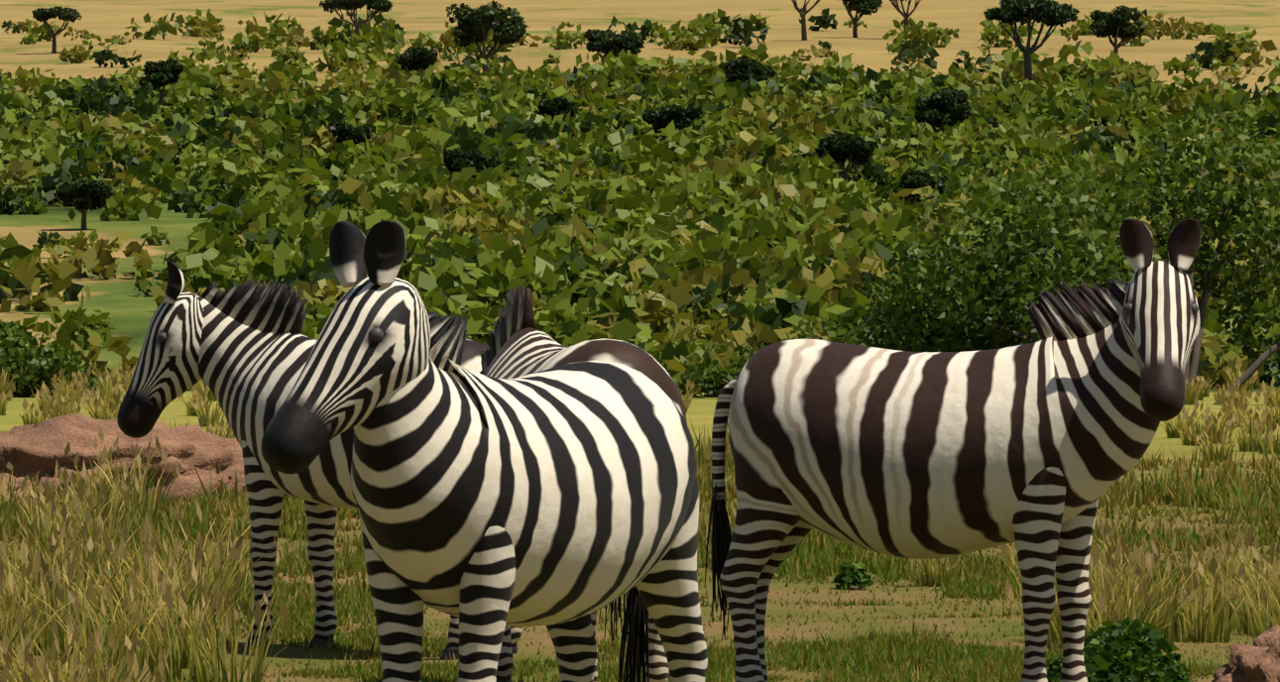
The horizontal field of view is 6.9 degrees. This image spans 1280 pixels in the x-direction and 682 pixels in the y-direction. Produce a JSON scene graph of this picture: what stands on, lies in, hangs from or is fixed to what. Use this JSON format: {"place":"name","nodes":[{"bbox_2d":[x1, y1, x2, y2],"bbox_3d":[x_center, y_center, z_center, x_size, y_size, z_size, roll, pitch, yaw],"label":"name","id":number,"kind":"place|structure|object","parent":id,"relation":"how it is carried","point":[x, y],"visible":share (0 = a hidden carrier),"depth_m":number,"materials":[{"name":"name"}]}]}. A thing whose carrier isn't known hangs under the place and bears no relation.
{"place":"outdoors","nodes":[
{"label":"outdoors","id":0,"kind":"place"},
{"bbox_2d":[0,0,1279,681],"bbox_3d":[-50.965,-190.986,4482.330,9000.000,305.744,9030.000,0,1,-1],"label":"ground","id":1,"kind":"structure","parent":0,"point":[117,297],"depth_m":1128.77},
{"bbox_2d":[0,472,43,507],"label":"rock","id":2,"kind":"object","parent":1,"relation":"on","point":[6,477],"visible":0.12,"depth_m":63.24,"materials":[{"name":"brown stone"}]},
{"bbox_2d":[0,318,106,397],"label":"shrub","id":3,"kind":"object","parent":1,"relation":"on","point":[33,361],"visible":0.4,"depth_m":101.89,"materials":[{"name":"green plant"}]},
{"bbox_2d":[31,5,81,53],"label":"tree","id":4,"kind":"object","parent":1,"relation":"on","point":[64,14],"visible":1,"depth_m":1199.73,"materials":[{"name":"green plant"}]},
{"bbox_2d":[55,178,115,230],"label":"tree","id":5,"kind":"object","parent":1,"relation":"on","point":[81,196],"visible":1,"depth_m":656.36,"materials":[{"name":"green plant"}]},
{"bbox_2d":[0,413,287,502],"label":"rock","id":6,"kind":"object","parent":1,"relation":"on","point":[29,450],"visible":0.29,"depth_m":64.98,"materials":[{"name":"brown stone"}]},
{"bbox_2d":[138,59,183,106],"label":"tree","id":7,"kind":"object","parent":1,"relation":"on","point":[159,73],"visible":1,"depth_m":916.40,"materials":[{"name":"green plant"}]},
{"bbox_2d":[116,259,522,660],"bbox_3d":[-1.194,0.465,42.387,0.650,1.572,2.019,-1,1,-45],"label":"zebra","id":8,"kind":"object","parent":1,"relation":"on","point":[243,352],"visible":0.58,"depth_m":42.61},
{"bbox_2d":[327,119,372,151],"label":"tree","id":9,"kind":"object","parent":1,"relation":"on","point":[340,131],"visible":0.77,"depth_m":756.38,"materials":[{"name":"green plant"}]},
{"bbox_2d":[319,0,393,49],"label":"tree","id":10,"kind":"object","parent":1,"relation":"on","point":[380,6],"visible":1,"depth_m":1192.54,"materials":[{"name":"green plant"}]},
{"bbox_2d":[394,46,438,76],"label":"tree","id":11,"kind":"object","parent":1,"relation":"on","point":[410,58],"visible":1,"depth_m":1000.55,"materials":[{"name":"green plant"}]},
{"bbox_2d":[442,148,502,181],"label":"tree","id":12,"kind":"object","parent":1,"relation":"on","point":[456,160],"visible":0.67,"depth_m":710.63,"materials":[{"name":"green plant"}]},
{"bbox_2d":[261,220,707,681],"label":"zebra","id":13,"kind":"object","parent":1,"relation":"on","point":[561,503],"visible":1,"depth_m":29.07},
{"bbox_2d":[445,0,527,72],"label":"tree","id":14,"kind":"object","parent":1,"relation":"on","point":[483,20],"visible":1,"depth_m":1018.29,"materials":[{"name":"green plant"}]},
{"bbox_2d":[537,95,578,119],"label":"tree","id":15,"kind":"object","parent":1,"relation":"on","point":[559,105],"visible":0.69,"depth_m":828.75,"materials":[{"name":"green plant"}]},
{"bbox_2d":[479,285,687,681],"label":"zebra","id":16,"kind":"object","parent":1,"relation":"on","point":[522,346],"visible":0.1,"depth_m":37.94},
{"bbox_2d":[583,28,615,64],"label":"tree","id":17,"kind":"object","parent":1,"relation":"on","point":[593,36],"visible":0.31,"depth_m":1106.06,"materials":[{"name":"green plant"}]},
{"bbox_2d":[592,30,644,74],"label":"tree","id":18,"kind":"object","parent":1,"relation":"on","point":[631,41],"visible":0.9,"depth_m":1018.11,"materials":[{"name":"green plant"}]},
{"bbox_2d":[0,5,1279,392],"bbox_3d":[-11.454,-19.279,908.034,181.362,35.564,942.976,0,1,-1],"label":"hillside bushes","id":19,"kind":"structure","parent":1,"relation":"on","point":[698,226],"depth_m":731.11,"materials":[{"name":"green plant"}]},
{"bbox_2d":[0,412,1279,681],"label":"short grass","id":20,"kind":"structure","parent":1,"relation":"on","point":[815,555],"depth_m":50.47,"materials":[{"name":"green plant"}]},
{"bbox_2d":[0,359,1279,681],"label":"tall grass","id":21,"kind":"structure","parent":1,"relation":"on","point":[198,654],"depth_m":42.98,"materials":[{"name":"plant"}]},
{"bbox_2d":[641,103,703,142],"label":"tree","id":22,"kind":"object","parent":1,"relation":"on","point":[663,117],"visible":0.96,"depth_m":788.03,"materials":[{"name":"green plant"}]},
{"bbox_2d":[722,55,775,84],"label":"tree","id":23,"kind":"object","parent":1,"relation":"on","point":[740,68],"visible":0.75,"depth_m":916.32,"materials":[{"name":"green plant"}]},
{"bbox_2d":[679,337,823,398],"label":"shrub","id":24,"kind":"object","parent":1,"relation":"on","point":[717,376],"visible":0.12,"depth_m":102.19,"materials":[{"name":"green plant"}]},
{"bbox_2d":[791,0,820,40],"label":"tree","id":25,"kind":"object","parent":1,"relation":"on","point":[802,13],"visible":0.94,"depth_m":1291.02,"materials":[{"name":"brown plant"}]},
{"bbox_2d":[814,132,875,182],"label":"tree","id":26,"kind":"object","parent":1,"relation":"on","point":[838,148],"visible":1,"depth_m":725.64,"materials":[{"name":"green plant"}]},
{"bbox_2d":[835,0,882,37],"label":"tree","id":27,"kind":"object","parent":1,"relation":"on","point":[861,7],"visible":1,"depth_m":1309.88,"materials":[{"name":"green plant"}]},
{"bbox_2d":[889,0,920,38],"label":"tree","id":28,"kind":"object","parent":1,"relation":"on","point":[905,16],"visible":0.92,"depth_m":1300.75,"materials":[{"name":"brown plant"}]},
{"bbox_2d":[898,167,952,203],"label":"tree","id":29,"kind":"object","parent":1,"relation":"on","point":[915,178],"visible":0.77,"depth_m":657.06,"materials":[{"name":"green plant"}]},
{"bbox_2d":[780,228,1100,351],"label":"shrub","id":30,"kind":"object","parent":1,"relation":"on","point":[862,338],"visible":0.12,"depth_m":100.01,"materials":[{"name":"green plant"}]},
{"bbox_2d":[914,87,972,133],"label":"tree","id":31,"kind":"object","parent":1,"relation":"on","point":[951,107],"visible":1,"depth_m":800.66,"materials":[{"name":"green plant"}]},
{"bbox_2d":[704,218,1201,681],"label":"zebra","id":32,"kind":"object","parent":1,"relation":"on","point":[1034,451],"visible":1,"depth_m":35.86},
{"bbox_2d":[778,555,1193,681],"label":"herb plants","id":33,"kind":"object","parent":1,"relation":"on","point":[1141,663],"visible":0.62,"depth_m":38.22,"materials":[{"name":"green plant"}]},
{"bbox_2d":[983,0,1079,83],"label":"tree","id":34,"kind":"object","parent":1,"relation":"on","point":[1051,13],"visible":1,"depth_m":962.04,"materials":[{"name":"green plant"}]},
{"bbox_2d":[862,101,1279,405],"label":"shrub","id":35,"kind":"object","parent":1,"relation":"on","point":[1099,245],"visible":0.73,"depth_m":99.02,"materials":[{"name":"green plant"}]},
{"bbox_2d":[1088,4,1146,54],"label":"tree","id":36,"kind":"object","parent":1,"relation":"on","point":[1115,24],"visible":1,"depth_m":1089.18,"materials":[{"name":"green plant"}]},
{"bbox_2d":[1211,624,1279,681],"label":"rock","id":37,"kind":"object","parent":1,"relation":"on","point":[1258,660],"visible":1,"depth_m":36.60,"materials":[{"name":"brown stone"}]}
]}

